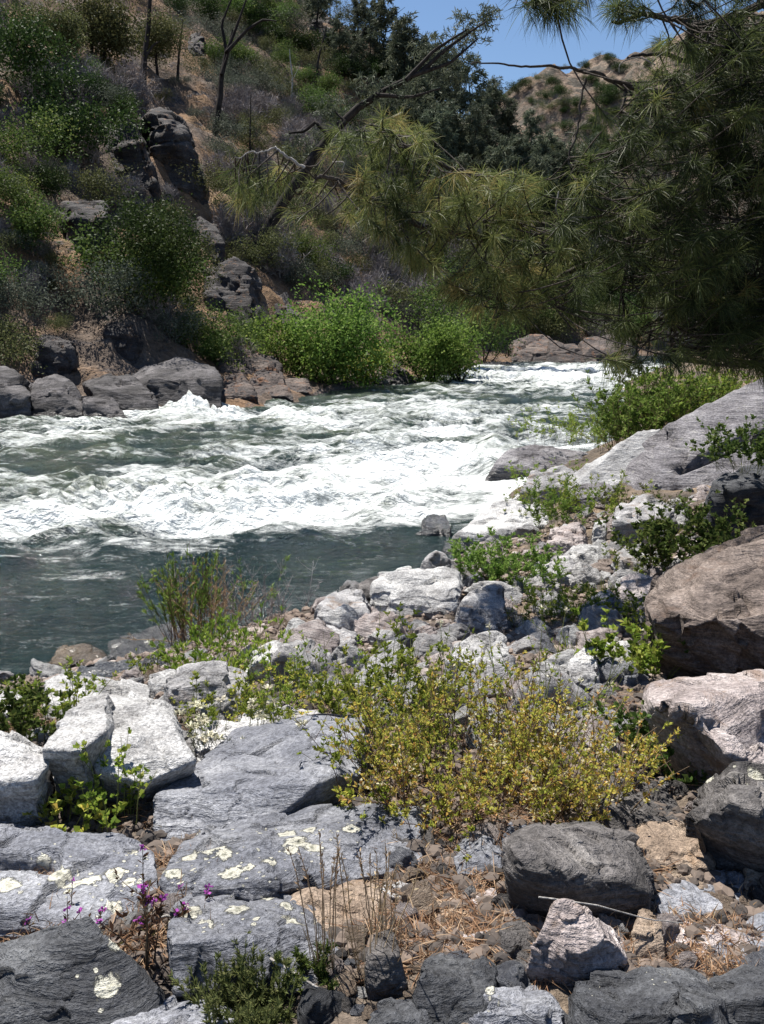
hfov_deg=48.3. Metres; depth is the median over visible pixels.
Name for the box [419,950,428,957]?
stone
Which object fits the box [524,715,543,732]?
stone
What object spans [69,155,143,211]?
shrub
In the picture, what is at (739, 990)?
rock
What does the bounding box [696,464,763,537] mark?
rock
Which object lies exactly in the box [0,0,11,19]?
bare shrub
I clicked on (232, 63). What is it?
shrub
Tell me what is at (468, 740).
stone
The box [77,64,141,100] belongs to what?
bare shrub
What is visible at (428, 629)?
stone
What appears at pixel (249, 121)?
burnt tree
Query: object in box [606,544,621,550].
stone
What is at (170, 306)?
bare shrub
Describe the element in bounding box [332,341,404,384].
willow bush
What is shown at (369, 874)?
dry stalks
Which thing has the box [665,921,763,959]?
rock
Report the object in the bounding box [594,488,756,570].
leafy bush
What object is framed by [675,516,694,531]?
stone
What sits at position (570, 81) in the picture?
mountain
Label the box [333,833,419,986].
dry stalks
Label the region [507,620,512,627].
stone
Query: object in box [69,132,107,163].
bare shrub
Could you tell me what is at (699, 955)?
dry litter
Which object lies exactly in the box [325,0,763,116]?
sky
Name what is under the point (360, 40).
grey pine
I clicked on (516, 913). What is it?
stone
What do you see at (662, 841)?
rock
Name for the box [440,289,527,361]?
willow bush
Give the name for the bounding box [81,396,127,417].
rock
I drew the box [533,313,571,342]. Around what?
shrub
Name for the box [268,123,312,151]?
bare shrub
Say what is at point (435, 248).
shrub
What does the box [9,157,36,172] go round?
bare shrub
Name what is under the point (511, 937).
rock
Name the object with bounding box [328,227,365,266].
shrub
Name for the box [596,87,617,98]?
mountain shrub
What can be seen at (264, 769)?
rock
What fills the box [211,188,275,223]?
shrub
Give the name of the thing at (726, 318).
pine tree
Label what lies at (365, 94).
shrub
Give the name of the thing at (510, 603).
stone
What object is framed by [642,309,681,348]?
bare shrub
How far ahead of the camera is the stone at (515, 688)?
5.11 m
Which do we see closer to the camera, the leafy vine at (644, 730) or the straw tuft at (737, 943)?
the straw tuft at (737, 943)
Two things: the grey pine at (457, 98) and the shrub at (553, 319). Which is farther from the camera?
the grey pine at (457, 98)
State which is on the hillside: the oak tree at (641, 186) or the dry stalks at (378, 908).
the oak tree at (641, 186)
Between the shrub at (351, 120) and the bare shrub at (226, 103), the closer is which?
the bare shrub at (226, 103)
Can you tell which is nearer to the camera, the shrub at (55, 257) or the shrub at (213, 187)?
the shrub at (55, 257)
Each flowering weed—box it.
[242,630,409,710]
[395,597,637,770]
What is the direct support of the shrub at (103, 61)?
on the hillside
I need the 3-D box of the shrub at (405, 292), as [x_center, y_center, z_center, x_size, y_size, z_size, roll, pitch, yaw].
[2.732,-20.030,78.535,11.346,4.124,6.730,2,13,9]
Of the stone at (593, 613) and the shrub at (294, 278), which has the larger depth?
the shrub at (294, 278)
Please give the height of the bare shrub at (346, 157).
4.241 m
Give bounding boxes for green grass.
[146,600,302,684]
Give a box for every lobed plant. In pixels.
[22,776,127,832]
[72,727,156,831]
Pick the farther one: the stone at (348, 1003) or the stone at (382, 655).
the stone at (382, 655)
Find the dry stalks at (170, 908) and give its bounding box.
[131,897,215,972]
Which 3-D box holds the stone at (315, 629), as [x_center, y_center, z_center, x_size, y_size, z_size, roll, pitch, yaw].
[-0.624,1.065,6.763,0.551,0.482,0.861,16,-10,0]
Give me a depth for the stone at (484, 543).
12.35 m
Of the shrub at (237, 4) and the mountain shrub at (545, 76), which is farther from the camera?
the mountain shrub at (545, 76)
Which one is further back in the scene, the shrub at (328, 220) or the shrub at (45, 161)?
the shrub at (328, 220)
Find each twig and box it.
[269,957,317,988]
[538,896,682,923]
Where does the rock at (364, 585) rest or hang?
on the riverbank
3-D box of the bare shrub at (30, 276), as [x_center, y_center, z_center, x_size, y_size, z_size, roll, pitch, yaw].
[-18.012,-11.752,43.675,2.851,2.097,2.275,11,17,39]
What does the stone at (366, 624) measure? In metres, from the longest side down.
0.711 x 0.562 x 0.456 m
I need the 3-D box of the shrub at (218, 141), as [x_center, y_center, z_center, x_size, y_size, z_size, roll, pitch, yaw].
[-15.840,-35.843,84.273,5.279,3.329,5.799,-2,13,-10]
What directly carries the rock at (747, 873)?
on the riverbank
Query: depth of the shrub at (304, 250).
68.17 m
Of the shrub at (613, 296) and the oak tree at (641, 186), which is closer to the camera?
the shrub at (613, 296)
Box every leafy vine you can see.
[570,606,670,679]
[596,686,707,786]
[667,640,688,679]
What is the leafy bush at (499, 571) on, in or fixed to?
on the riverbank
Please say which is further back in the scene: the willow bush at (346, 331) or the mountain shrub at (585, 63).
the mountain shrub at (585, 63)
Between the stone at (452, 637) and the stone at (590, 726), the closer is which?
the stone at (590, 726)
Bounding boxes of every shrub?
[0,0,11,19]
[0,0,93,106]
[0,46,59,91]
[0,81,8,104]
[0,97,86,169]
[0,108,9,120]
[0,153,23,177]
[0,158,47,208]
[0,184,73,254]
[0,215,14,237]
[0,228,21,254]
[0,228,47,257]
[0,247,43,286]
[0,258,66,323]
[0,311,47,373]
[1,71,21,83]
[9,74,47,103]
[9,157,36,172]
[11,106,31,118]
[13,157,75,199]
[13,259,71,286]
[15,66,156,165]
[16,265,56,299]
[20,62,87,100]
[21,151,44,166]
[25,259,53,282]
[29,238,58,257]
[29,254,167,323]
[32,157,65,170]
[33,131,83,156]
[35,198,63,216]
[38,277,56,293]
[39,249,78,270]
[39,310,74,332]
[43,71,100,114]
[44,35,88,69]
[44,61,84,88]
[46,165,71,187]
[53,145,68,158]
[56,161,83,182]
[56,213,211,315]
[57,49,106,74]
[58,48,112,90]
[58,284,97,308]
[59,153,82,170]
[66,49,106,76]
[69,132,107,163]
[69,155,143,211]
[74,80,132,108]
[75,246,119,274]
[76,68,114,103]
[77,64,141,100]
[80,50,117,74]
[80,180,224,317]
[84,80,139,121]
[97,181,127,201]
[99,86,141,112]
[99,172,134,207]
[101,54,124,78]
[101,102,113,109]
[111,58,167,95]
[117,175,147,197]
[120,55,136,68]
[122,288,200,333]
[124,228,226,311]
[126,76,164,117]
[139,196,197,229]
[145,303,215,351]
[151,87,175,104]
[156,72,181,86]
[159,0,194,16]
[159,182,177,200]
[162,4,211,32]
[162,182,180,199]
[164,295,272,373]
[174,45,219,76]
[175,158,261,200]
[177,291,198,307]
[179,74,195,83]
[186,53,236,91]
[187,0,225,23]
[187,104,212,121]
[188,10,242,45]
[191,552,337,636]
[196,331,237,362]
[198,32,261,67]
[200,0,256,24]
[200,107,262,146]
[200,333,260,362]
[201,92,245,121]
[201,130,247,158]
[202,146,238,182]
[203,38,244,62]
[205,140,258,177]
[205,198,257,250]
[208,110,230,132]
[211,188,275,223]
[213,50,259,76]
[216,65,259,90]
[217,17,255,43]
[220,311,252,325]
[221,89,266,128]
[223,8,251,36]
[223,80,261,107]
[225,224,299,272]
[225,247,250,260]
[226,124,280,153]
[229,189,295,224]
[230,0,272,26]
[234,107,267,136]
[235,61,280,91]
[236,309,271,326]
[237,207,298,246]
[238,320,269,347]
[240,11,287,42]
[243,58,293,89]
[248,51,280,73]
[249,89,290,117]
[249,147,275,169]
[249,152,283,184]
[250,34,278,53]
[250,165,302,196]
[255,103,293,131]
[256,230,309,277]
[258,73,297,95]
[260,0,300,29]
[260,4,312,34]
[261,0,279,17]
[263,181,323,218]
[264,207,305,237]
[268,72,305,102]
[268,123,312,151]
[270,37,300,68]
[270,138,304,169]
[271,100,300,119]
[271,166,328,194]
[273,23,309,45]
[275,0,337,21]
[276,90,307,117]
[277,0,301,17]
[278,112,324,137]
[279,256,320,292]
[283,220,324,241]
[284,228,343,268]
[286,62,319,83]
[287,43,337,67]
[288,21,343,55]
[288,80,342,118]
[292,90,340,111]
[293,258,338,290]
[296,110,330,135]
[297,151,322,170]
[298,133,325,161]
[299,82,320,100]
[299,189,342,219]
[299,264,342,294]
[300,171,331,192]
[302,202,350,230]
[302,235,343,280]
[307,58,331,74]
[308,68,343,96]
[309,126,348,151]
[311,158,353,186]
[312,228,346,251]
[312,253,359,293]
[315,110,339,125]
[316,216,390,250]
[319,50,353,78]
[320,156,352,172]
[321,28,376,47]
[325,117,350,143]
[325,261,375,295]
[326,104,367,129]
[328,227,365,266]
[329,0,374,29]
[330,143,367,168]
[332,120,375,151]
[333,185,370,211]
[333,206,362,229]
[335,279,387,312]
[336,45,358,63]
[338,79,358,93]
[339,99,372,127]
[340,53,384,82]
[341,99,369,121]
[342,50,379,70]
[342,159,368,176]
[343,251,385,274]
[345,203,387,217]
[347,152,367,169]
[351,154,386,171]
[352,164,394,190]
[354,272,463,313]
[355,251,402,281]
[356,93,384,114]
[357,86,375,99]
[359,266,397,307]
[362,233,405,262]
[366,108,378,127]
[366,155,402,179]
[368,289,397,312]
[369,53,389,78]
[371,245,421,267]
[373,244,440,270]
[376,156,406,174]
[388,262,418,287]
[392,288,433,326]
[393,106,420,124]
[394,114,419,131]
[395,268,442,306]
[395,288,470,327]
[396,261,419,288]
[400,148,440,177]
[403,269,469,310]
[404,169,467,190]
[417,279,489,317]
[418,240,453,271]
[427,252,476,287]
[430,239,466,271]
[439,272,483,291]
[445,221,505,252]
[450,238,491,259]
[452,240,535,272]
[487,274,539,303]
[492,310,541,330]
[505,80,523,93]
[514,204,541,219]
[517,76,533,89]
[520,250,552,270]
[523,291,621,343]
[523,296,574,329]
[529,97,547,108]
[530,72,543,81]
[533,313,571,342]
[534,87,555,98]
[534,98,561,111]
[539,71,552,79]
[541,289,609,329]
[544,75,561,87]
[544,123,553,131]
[552,83,572,96]
[553,74,562,84]
[553,93,576,107]
[555,119,573,130]
[558,105,569,112]
[564,259,620,285]
[567,94,587,106]
[568,106,582,115]
[575,274,626,307]
[576,315,609,336]
[577,58,592,68]
[579,122,591,131]
[580,264,638,298]
[583,75,597,82]
[584,238,605,266]
[585,296,607,315]
[586,116,598,124]
[590,93,616,106]
[591,80,611,91]
[591,297,633,330]
[593,123,608,131]
[593,130,614,143]
[593,289,630,307]
[595,140,611,150]
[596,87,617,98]
[600,82,617,94]
[601,52,616,62]
[609,305,668,336]
[611,60,632,71]
[612,288,650,317]
[632,294,675,318]
[634,67,658,79]
[642,289,680,309]
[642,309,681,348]
[643,57,656,66]
[662,313,718,348]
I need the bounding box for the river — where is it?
[0,355,671,674]
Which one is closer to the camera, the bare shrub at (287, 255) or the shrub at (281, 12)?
the bare shrub at (287, 255)
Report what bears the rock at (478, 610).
on the riverbank
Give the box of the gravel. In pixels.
[0,498,763,984]
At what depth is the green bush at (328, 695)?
4.23 m
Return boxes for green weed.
[1,655,118,725]
[126,646,161,673]
[170,670,303,731]
[200,652,363,722]
[203,551,289,625]
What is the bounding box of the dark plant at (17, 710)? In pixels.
[0,673,76,741]
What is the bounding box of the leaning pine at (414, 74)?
[248,1,503,263]
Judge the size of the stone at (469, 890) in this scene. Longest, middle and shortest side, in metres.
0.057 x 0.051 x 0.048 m
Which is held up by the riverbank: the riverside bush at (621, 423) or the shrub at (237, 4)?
the riverside bush at (621, 423)
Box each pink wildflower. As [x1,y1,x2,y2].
[22,877,106,933]
[95,880,190,951]
[113,844,167,970]
[133,883,212,930]
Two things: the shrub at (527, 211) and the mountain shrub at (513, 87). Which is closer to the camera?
the shrub at (527, 211)
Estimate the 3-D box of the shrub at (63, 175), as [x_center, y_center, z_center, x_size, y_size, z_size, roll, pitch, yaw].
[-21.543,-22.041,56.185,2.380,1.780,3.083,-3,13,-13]
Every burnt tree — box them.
[90,1,94,55]
[140,0,159,88]
[170,17,182,80]
[245,95,250,155]
[312,26,326,85]
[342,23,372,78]
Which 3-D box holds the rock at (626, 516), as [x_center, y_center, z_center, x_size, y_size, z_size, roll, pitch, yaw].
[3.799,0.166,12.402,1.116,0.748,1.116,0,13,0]
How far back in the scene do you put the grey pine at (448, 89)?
117.20 m
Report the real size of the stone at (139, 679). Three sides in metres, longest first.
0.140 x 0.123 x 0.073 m
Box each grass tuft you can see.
[251,669,321,705]
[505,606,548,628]
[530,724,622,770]
[539,634,583,653]
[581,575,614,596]
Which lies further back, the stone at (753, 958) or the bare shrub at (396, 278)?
the bare shrub at (396, 278)
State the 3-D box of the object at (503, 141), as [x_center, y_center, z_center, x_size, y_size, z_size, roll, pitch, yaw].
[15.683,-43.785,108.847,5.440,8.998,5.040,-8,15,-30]
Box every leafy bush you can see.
[446,524,567,593]
[503,455,587,487]
[503,484,564,521]
[506,571,607,623]
[507,400,606,448]
[518,468,600,536]
[547,467,656,519]
[566,417,620,452]
[578,581,646,632]
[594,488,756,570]
[598,483,688,511]
[601,535,671,573]
[684,414,763,474]
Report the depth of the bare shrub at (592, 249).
103.89 m
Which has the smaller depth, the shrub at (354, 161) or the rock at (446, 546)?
the rock at (446, 546)
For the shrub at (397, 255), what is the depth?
83.97 m
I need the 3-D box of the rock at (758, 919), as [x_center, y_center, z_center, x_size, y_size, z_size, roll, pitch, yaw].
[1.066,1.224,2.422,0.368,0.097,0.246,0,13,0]
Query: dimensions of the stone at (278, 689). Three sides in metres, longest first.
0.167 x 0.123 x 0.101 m
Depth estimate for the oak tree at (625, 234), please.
106.19 m
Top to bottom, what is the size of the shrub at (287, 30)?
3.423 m
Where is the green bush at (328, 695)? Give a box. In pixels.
[285,602,483,758]
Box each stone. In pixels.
[0,670,17,684]
[27,726,50,741]
[29,658,74,677]
[94,656,107,663]
[119,667,145,681]
[122,911,136,924]
[130,677,143,683]
[133,904,152,911]
[143,648,170,667]
[143,669,154,678]
[153,893,180,914]
[182,648,205,659]
[182,729,190,740]
[186,737,192,748]
[200,697,238,719]
[212,652,230,665]
[236,645,257,661]
[259,638,342,691]
[263,683,279,695]
[268,615,288,627]
[277,618,305,640]
[279,619,339,653]
[295,677,333,696]
[296,985,345,1023]
[312,596,325,609]
[316,604,359,630]
[324,968,357,997]
[328,959,343,976]
[332,645,370,672]
[332,697,356,713]
[335,948,347,959]
[337,663,353,678]
[338,580,359,591]
[341,996,355,1013]
[344,925,368,952]
[344,958,359,968]
[350,1004,364,1015]
[351,668,384,693]
[352,967,363,984]
[354,611,407,643]
[355,986,366,998]
[356,705,396,722]
[361,1002,377,1020]
[362,640,409,670]
[366,672,457,708]
[367,629,394,645]
[388,635,413,648]
[389,847,418,871]
[392,901,422,924]
[396,608,413,616]
[400,880,438,919]
[401,867,426,882]
[403,989,414,998]
[405,964,420,974]
[406,619,429,631]
[409,713,457,739]
[411,633,452,658]
[412,662,428,675]
[413,625,436,634]
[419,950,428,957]
[420,550,457,569]
[420,651,451,663]
[420,927,433,940]
[423,607,446,618]
[434,838,447,849]
[435,863,449,875]
[436,623,470,640]
[436,632,457,641]
[440,915,448,924]
[447,950,468,958]
[452,654,515,698]
[452,701,494,728]
[453,700,470,712]
[462,573,484,586]
[462,885,477,897]
[463,581,522,599]
[465,709,517,749]
[465,821,502,845]
[466,541,491,552]
[471,555,512,573]
[477,739,510,758]
[481,697,496,705]
[485,543,506,555]
[491,893,510,909]
[496,960,531,989]
[502,579,522,592]
[502,670,575,690]
[503,676,521,702]
[504,597,517,607]
[506,607,517,616]
[506,634,515,642]
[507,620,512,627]
[508,908,527,919]
[509,597,521,605]
[509,635,543,653]
[509,672,595,712]
[511,523,539,537]
[513,615,528,622]
[513,959,527,970]
[515,616,553,637]
[522,549,542,558]
[522,649,538,658]
[524,649,575,675]
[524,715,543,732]
[530,599,573,614]
[530,632,556,653]
[535,541,545,549]
[539,591,567,601]
[544,712,622,735]
[552,551,567,557]
[553,607,568,616]
[554,712,621,760]
[555,623,578,645]
[565,544,610,564]
[569,574,588,589]
[570,562,604,584]
[572,707,637,733]
[574,507,595,518]
[576,627,618,649]
[578,604,631,636]
[589,582,596,589]
[589,682,616,697]
[593,539,607,547]
[595,503,605,508]
[596,511,607,517]
[596,636,648,673]
[597,656,649,686]
[597,914,629,939]
[600,571,611,579]
[602,479,621,487]
[606,514,613,524]
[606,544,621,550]
[608,569,638,590]
[614,597,625,615]
[643,565,663,576]
[645,767,663,779]
[653,913,685,945]
[654,483,663,489]
[658,776,670,788]
[660,558,681,568]
[667,498,687,510]
[667,780,688,796]
[672,951,699,968]
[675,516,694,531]
[683,487,693,491]
[684,800,692,811]
[693,490,707,499]
[696,484,709,491]
[704,891,734,915]
[735,947,763,967]
[739,895,751,905]
[747,884,763,902]
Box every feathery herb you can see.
[167,930,307,1023]
[274,939,339,994]
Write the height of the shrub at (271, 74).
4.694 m
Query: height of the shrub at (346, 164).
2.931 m
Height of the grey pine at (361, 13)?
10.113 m
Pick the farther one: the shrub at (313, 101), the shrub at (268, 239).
the shrub at (313, 101)
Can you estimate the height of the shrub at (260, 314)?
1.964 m
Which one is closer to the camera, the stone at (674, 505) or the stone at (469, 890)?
the stone at (469, 890)
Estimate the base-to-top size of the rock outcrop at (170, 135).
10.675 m
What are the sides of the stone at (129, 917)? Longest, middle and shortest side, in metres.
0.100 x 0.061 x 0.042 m
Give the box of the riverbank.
[6,346,761,1023]
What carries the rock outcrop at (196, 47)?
on the hillside
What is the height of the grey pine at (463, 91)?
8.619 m
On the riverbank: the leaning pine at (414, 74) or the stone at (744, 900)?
the stone at (744, 900)
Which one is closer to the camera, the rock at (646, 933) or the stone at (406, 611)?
the rock at (646, 933)
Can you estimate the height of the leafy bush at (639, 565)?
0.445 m
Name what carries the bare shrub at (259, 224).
on the hillside
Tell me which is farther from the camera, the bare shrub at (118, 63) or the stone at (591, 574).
the bare shrub at (118, 63)
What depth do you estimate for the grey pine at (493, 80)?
124.84 m
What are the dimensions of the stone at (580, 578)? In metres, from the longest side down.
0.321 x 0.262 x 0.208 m
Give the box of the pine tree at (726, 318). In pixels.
[209,0,763,393]
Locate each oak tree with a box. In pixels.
[0,0,91,54]
[56,0,149,78]
[129,4,192,75]
[381,123,436,169]
[404,188,450,235]
[470,263,526,287]
[484,217,548,251]
[524,176,566,216]
[525,232,593,266]
[530,263,572,304]
[536,206,585,223]
[586,190,636,223]
[587,247,626,272]
[592,266,633,292]
[607,222,657,259]
[610,248,685,277]
[620,177,689,210]
[639,261,689,304]
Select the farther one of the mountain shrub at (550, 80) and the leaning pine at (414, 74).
the mountain shrub at (550, 80)
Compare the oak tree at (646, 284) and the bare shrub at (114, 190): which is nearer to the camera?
the bare shrub at (114, 190)
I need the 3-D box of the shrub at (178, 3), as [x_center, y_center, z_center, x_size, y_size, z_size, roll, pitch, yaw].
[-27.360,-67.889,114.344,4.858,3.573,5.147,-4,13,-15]
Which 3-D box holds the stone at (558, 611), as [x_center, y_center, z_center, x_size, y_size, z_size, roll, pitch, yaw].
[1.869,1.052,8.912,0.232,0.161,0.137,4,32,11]
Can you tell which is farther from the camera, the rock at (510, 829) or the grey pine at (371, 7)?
the grey pine at (371, 7)
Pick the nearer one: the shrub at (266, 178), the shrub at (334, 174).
the shrub at (266, 178)
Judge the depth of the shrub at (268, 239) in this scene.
63.40 m
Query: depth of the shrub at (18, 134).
53.00 m
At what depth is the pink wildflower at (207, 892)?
2.48 m
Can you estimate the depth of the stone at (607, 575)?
10.53 m
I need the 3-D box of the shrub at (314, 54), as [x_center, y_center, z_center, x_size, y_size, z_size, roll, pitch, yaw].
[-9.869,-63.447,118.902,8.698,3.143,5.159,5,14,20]
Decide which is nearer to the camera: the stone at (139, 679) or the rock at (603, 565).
the stone at (139, 679)
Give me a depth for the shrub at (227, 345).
45.87 m
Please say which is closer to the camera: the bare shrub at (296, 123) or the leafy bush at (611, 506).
the leafy bush at (611, 506)
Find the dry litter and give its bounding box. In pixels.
[1,682,763,992]
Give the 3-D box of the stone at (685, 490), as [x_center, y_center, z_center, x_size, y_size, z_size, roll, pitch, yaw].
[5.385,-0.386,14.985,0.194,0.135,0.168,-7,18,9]
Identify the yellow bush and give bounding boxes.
[282,642,624,864]
[297,710,485,823]
[442,666,689,823]
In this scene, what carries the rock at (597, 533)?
on the riverbank
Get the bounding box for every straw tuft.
[95,886,178,962]
[360,827,446,867]
[370,897,461,964]
[402,854,495,902]
[454,822,507,859]
[659,897,742,965]
[697,913,761,965]
[718,877,760,908]
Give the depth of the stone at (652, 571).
10.17 m
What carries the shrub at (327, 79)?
on the hillside
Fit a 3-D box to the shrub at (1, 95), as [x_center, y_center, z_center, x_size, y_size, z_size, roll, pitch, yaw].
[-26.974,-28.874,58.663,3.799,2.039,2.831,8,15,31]
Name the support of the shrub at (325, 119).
on the hillside
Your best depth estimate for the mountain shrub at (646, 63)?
276.66 m
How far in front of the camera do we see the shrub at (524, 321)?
84.59 m
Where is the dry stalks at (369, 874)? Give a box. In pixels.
[356,844,402,940]
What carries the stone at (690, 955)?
on the riverbank
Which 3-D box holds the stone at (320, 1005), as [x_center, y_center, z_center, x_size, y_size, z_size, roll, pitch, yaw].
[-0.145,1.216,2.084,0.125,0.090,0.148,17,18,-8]
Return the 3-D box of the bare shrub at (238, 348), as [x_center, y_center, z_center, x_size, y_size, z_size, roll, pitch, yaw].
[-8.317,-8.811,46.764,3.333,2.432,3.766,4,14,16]
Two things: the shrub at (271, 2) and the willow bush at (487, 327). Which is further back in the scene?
the shrub at (271, 2)
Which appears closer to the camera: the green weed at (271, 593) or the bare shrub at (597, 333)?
the green weed at (271, 593)
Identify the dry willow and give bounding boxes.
[121,556,272,644]
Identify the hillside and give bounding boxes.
[0,0,731,407]
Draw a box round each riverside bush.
[552,365,731,450]
[582,354,739,424]
[612,356,762,426]
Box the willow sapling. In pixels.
[135,541,226,645]
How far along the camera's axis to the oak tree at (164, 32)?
95.10 m
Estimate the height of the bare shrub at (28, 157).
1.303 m
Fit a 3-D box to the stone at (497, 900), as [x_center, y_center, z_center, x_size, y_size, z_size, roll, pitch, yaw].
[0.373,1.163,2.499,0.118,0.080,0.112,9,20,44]
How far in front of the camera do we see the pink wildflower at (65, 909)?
2.38 m
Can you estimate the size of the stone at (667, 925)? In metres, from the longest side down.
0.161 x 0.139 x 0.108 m
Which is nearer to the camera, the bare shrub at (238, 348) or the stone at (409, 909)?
the stone at (409, 909)
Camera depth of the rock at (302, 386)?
44.06 m
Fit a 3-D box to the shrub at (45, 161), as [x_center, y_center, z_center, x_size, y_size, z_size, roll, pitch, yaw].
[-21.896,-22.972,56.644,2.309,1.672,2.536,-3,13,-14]
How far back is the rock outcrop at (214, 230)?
60.35 m
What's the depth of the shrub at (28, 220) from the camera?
44.88 m
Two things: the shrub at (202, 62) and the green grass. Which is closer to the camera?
the green grass
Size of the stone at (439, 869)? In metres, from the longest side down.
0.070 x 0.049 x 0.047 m
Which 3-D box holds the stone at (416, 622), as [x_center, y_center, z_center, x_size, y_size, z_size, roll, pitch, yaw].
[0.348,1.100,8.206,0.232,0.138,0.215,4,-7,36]
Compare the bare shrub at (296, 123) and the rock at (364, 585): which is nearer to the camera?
the rock at (364, 585)
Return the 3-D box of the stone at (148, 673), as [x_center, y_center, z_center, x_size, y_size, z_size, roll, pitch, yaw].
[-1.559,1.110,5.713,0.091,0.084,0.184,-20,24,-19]
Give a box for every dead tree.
[212,0,276,135]
[289,49,296,101]
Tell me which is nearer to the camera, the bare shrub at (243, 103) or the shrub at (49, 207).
the shrub at (49, 207)
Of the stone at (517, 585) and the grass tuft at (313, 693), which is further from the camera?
the stone at (517, 585)
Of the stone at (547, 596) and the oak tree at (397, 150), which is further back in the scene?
the oak tree at (397, 150)
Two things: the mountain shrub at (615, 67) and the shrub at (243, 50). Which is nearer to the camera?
the shrub at (243, 50)
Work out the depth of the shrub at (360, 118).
109.12 m
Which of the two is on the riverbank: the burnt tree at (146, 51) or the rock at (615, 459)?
the rock at (615, 459)
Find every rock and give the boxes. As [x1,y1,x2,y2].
[0,366,32,418]
[0,690,25,722]
[0,730,53,826]
[0,824,157,941]
[0,916,165,1023]
[31,374,82,417]
[42,674,149,718]
[42,694,115,802]
[46,772,98,813]
[48,643,106,668]
[74,659,145,677]
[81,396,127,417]
[82,373,158,410]
[93,696,195,805]
[107,623,189,660]
[111,995,239,1023]
[132,357,223,407]
[147,669,175,698]
[152,713,370,842]
[158,803,422,901]
[163,660,229,715]
[166,891,346,1003]
[191,717,267,763]
[217,353,282,374]
[222,382,257,403]
[223,373,249,387]
[226,666,249,704]
[237,705,319,723]
[245,640,282,681]
[249,366,284,385]
[253,384,293,401]
[285,378,311,395]
[290,879,379,931]
[314,589,371,619]
[326,624,357,646]
[327,652,331,660]
[357,576,377,603]
[364,929,406,999]
[367,997,432,1023]
[369,377,389,384]
[369,566,462,615]
[380,880,408,900]
[383,360,415,384]
[391,808,433,845]
[412,952,497,1023]
[416,514,451,536]
[437,898,463,915]
[442,540,468,553]
[443,630,508,684]
[445,930,489,954]
[452,499,548,545]
[453,835,502,877]
[454,584,507,633]
[457,568,478,582]
[468,985,564,1023]
[471,888,496,906]
[485,445,587,480]
[487,361,509,365]
[499,916,538,963]
[501,821,526,843]
[502,820,654,920]
[507,334,551,361]
[519,465,576,506]
[520,574,561,596]
[526,898,627,987]
[530,555,575,585]
[545,340,584,362]
[546,522,587,553]
[565,646,599,695]
[566,482,616,512]
[566,965,728,1023]
[568,429,660,489]
[578,334,639,362]
[578,589,614,618]
[587,768,684,829]
[591,520,606,543]
[591,559,613,574]
[611,543,658,572]
[612,493,677,545]
[613,573,652,611]
[625,378,763,490]
[630,908,665,963]
[636,819,716,872]
[638,610,645,622]
[638,669,763,779]
[643,525,763,677]
[654,880,723,916]
[662,873,703,889]
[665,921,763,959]
[685,761,763,873]
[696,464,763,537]
[704,869,744,900]
[708,964,763,1023]
[713,912,763,964]
[743,868,763,893]
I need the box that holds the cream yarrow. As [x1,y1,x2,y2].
[173,684,307,751]
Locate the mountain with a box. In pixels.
[468,11,763,249]
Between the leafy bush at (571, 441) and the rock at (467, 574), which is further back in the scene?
the leafy bush at (571, 441)
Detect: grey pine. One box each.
[298,0,338,34]
[324,0,342,19]
[327,11,353,63]
[344,0,377,52]
[347,36,374,89]
[348,0,369,29]
[365,0,387,32]
[365,10,377,53]
[367,0,410,86]
[376,34,418,90]
[376,91,400,154]
[377,10,424,88]
[395,65,437,128]
[400,84,431,107]
[401,15,419,56]
[406,104,459,187]
[410,31,450,99]
[417,162,472,271]
[418,100,462,151]
[421,47,457,102]
[430,48,472,104]
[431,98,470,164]
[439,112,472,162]
[444,90,467,125]
[448,51,493,133]
[453,72,467,114]
[454,152,484,208]
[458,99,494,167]
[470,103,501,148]
[474,75,507,128]
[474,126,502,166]
[475,144,534,218]
[480,82,504,132]
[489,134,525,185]
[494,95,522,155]
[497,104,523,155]
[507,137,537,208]
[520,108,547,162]
[521,155,559,217]
[522,152,555,220]
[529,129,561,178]
[546,138,580,204]
[547,148,564,159]
[550,145,578,208]
[560,201,595,243]
[568,130,601,191]
[584,178,633,248]
[727,208,763,280]
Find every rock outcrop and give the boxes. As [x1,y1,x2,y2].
[31,334,77,377]
[58,199,121,269]
[102,115,160,205]
[103,321,143,363]
[138,107,206,204]
[187,32,207,60]
[191,216,225,266]
[201,256,263,335]
[272,290,302,327]
[307,16,334,47]
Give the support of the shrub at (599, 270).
on the hillside
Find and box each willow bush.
[240,305,366,385]
[261,271,412,389]
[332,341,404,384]
[380,305,493,382]
[398,246,485,372]
[417,319,486,381]
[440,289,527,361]
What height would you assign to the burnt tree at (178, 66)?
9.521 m
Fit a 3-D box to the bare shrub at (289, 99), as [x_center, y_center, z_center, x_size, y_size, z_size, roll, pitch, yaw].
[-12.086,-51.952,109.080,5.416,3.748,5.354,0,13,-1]
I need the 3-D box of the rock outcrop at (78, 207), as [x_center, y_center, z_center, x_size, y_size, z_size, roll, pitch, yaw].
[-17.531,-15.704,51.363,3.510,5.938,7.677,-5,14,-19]
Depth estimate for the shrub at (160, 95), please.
92.58 m
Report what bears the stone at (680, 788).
on the riverbank
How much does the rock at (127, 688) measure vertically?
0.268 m
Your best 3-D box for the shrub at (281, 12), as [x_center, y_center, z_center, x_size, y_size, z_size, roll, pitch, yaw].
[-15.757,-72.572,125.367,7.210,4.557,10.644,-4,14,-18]
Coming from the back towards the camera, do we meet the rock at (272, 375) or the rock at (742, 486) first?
the rock at (272, 375)
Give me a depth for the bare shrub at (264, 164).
88.08 m
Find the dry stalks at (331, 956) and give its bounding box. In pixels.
[286,831,347,974]

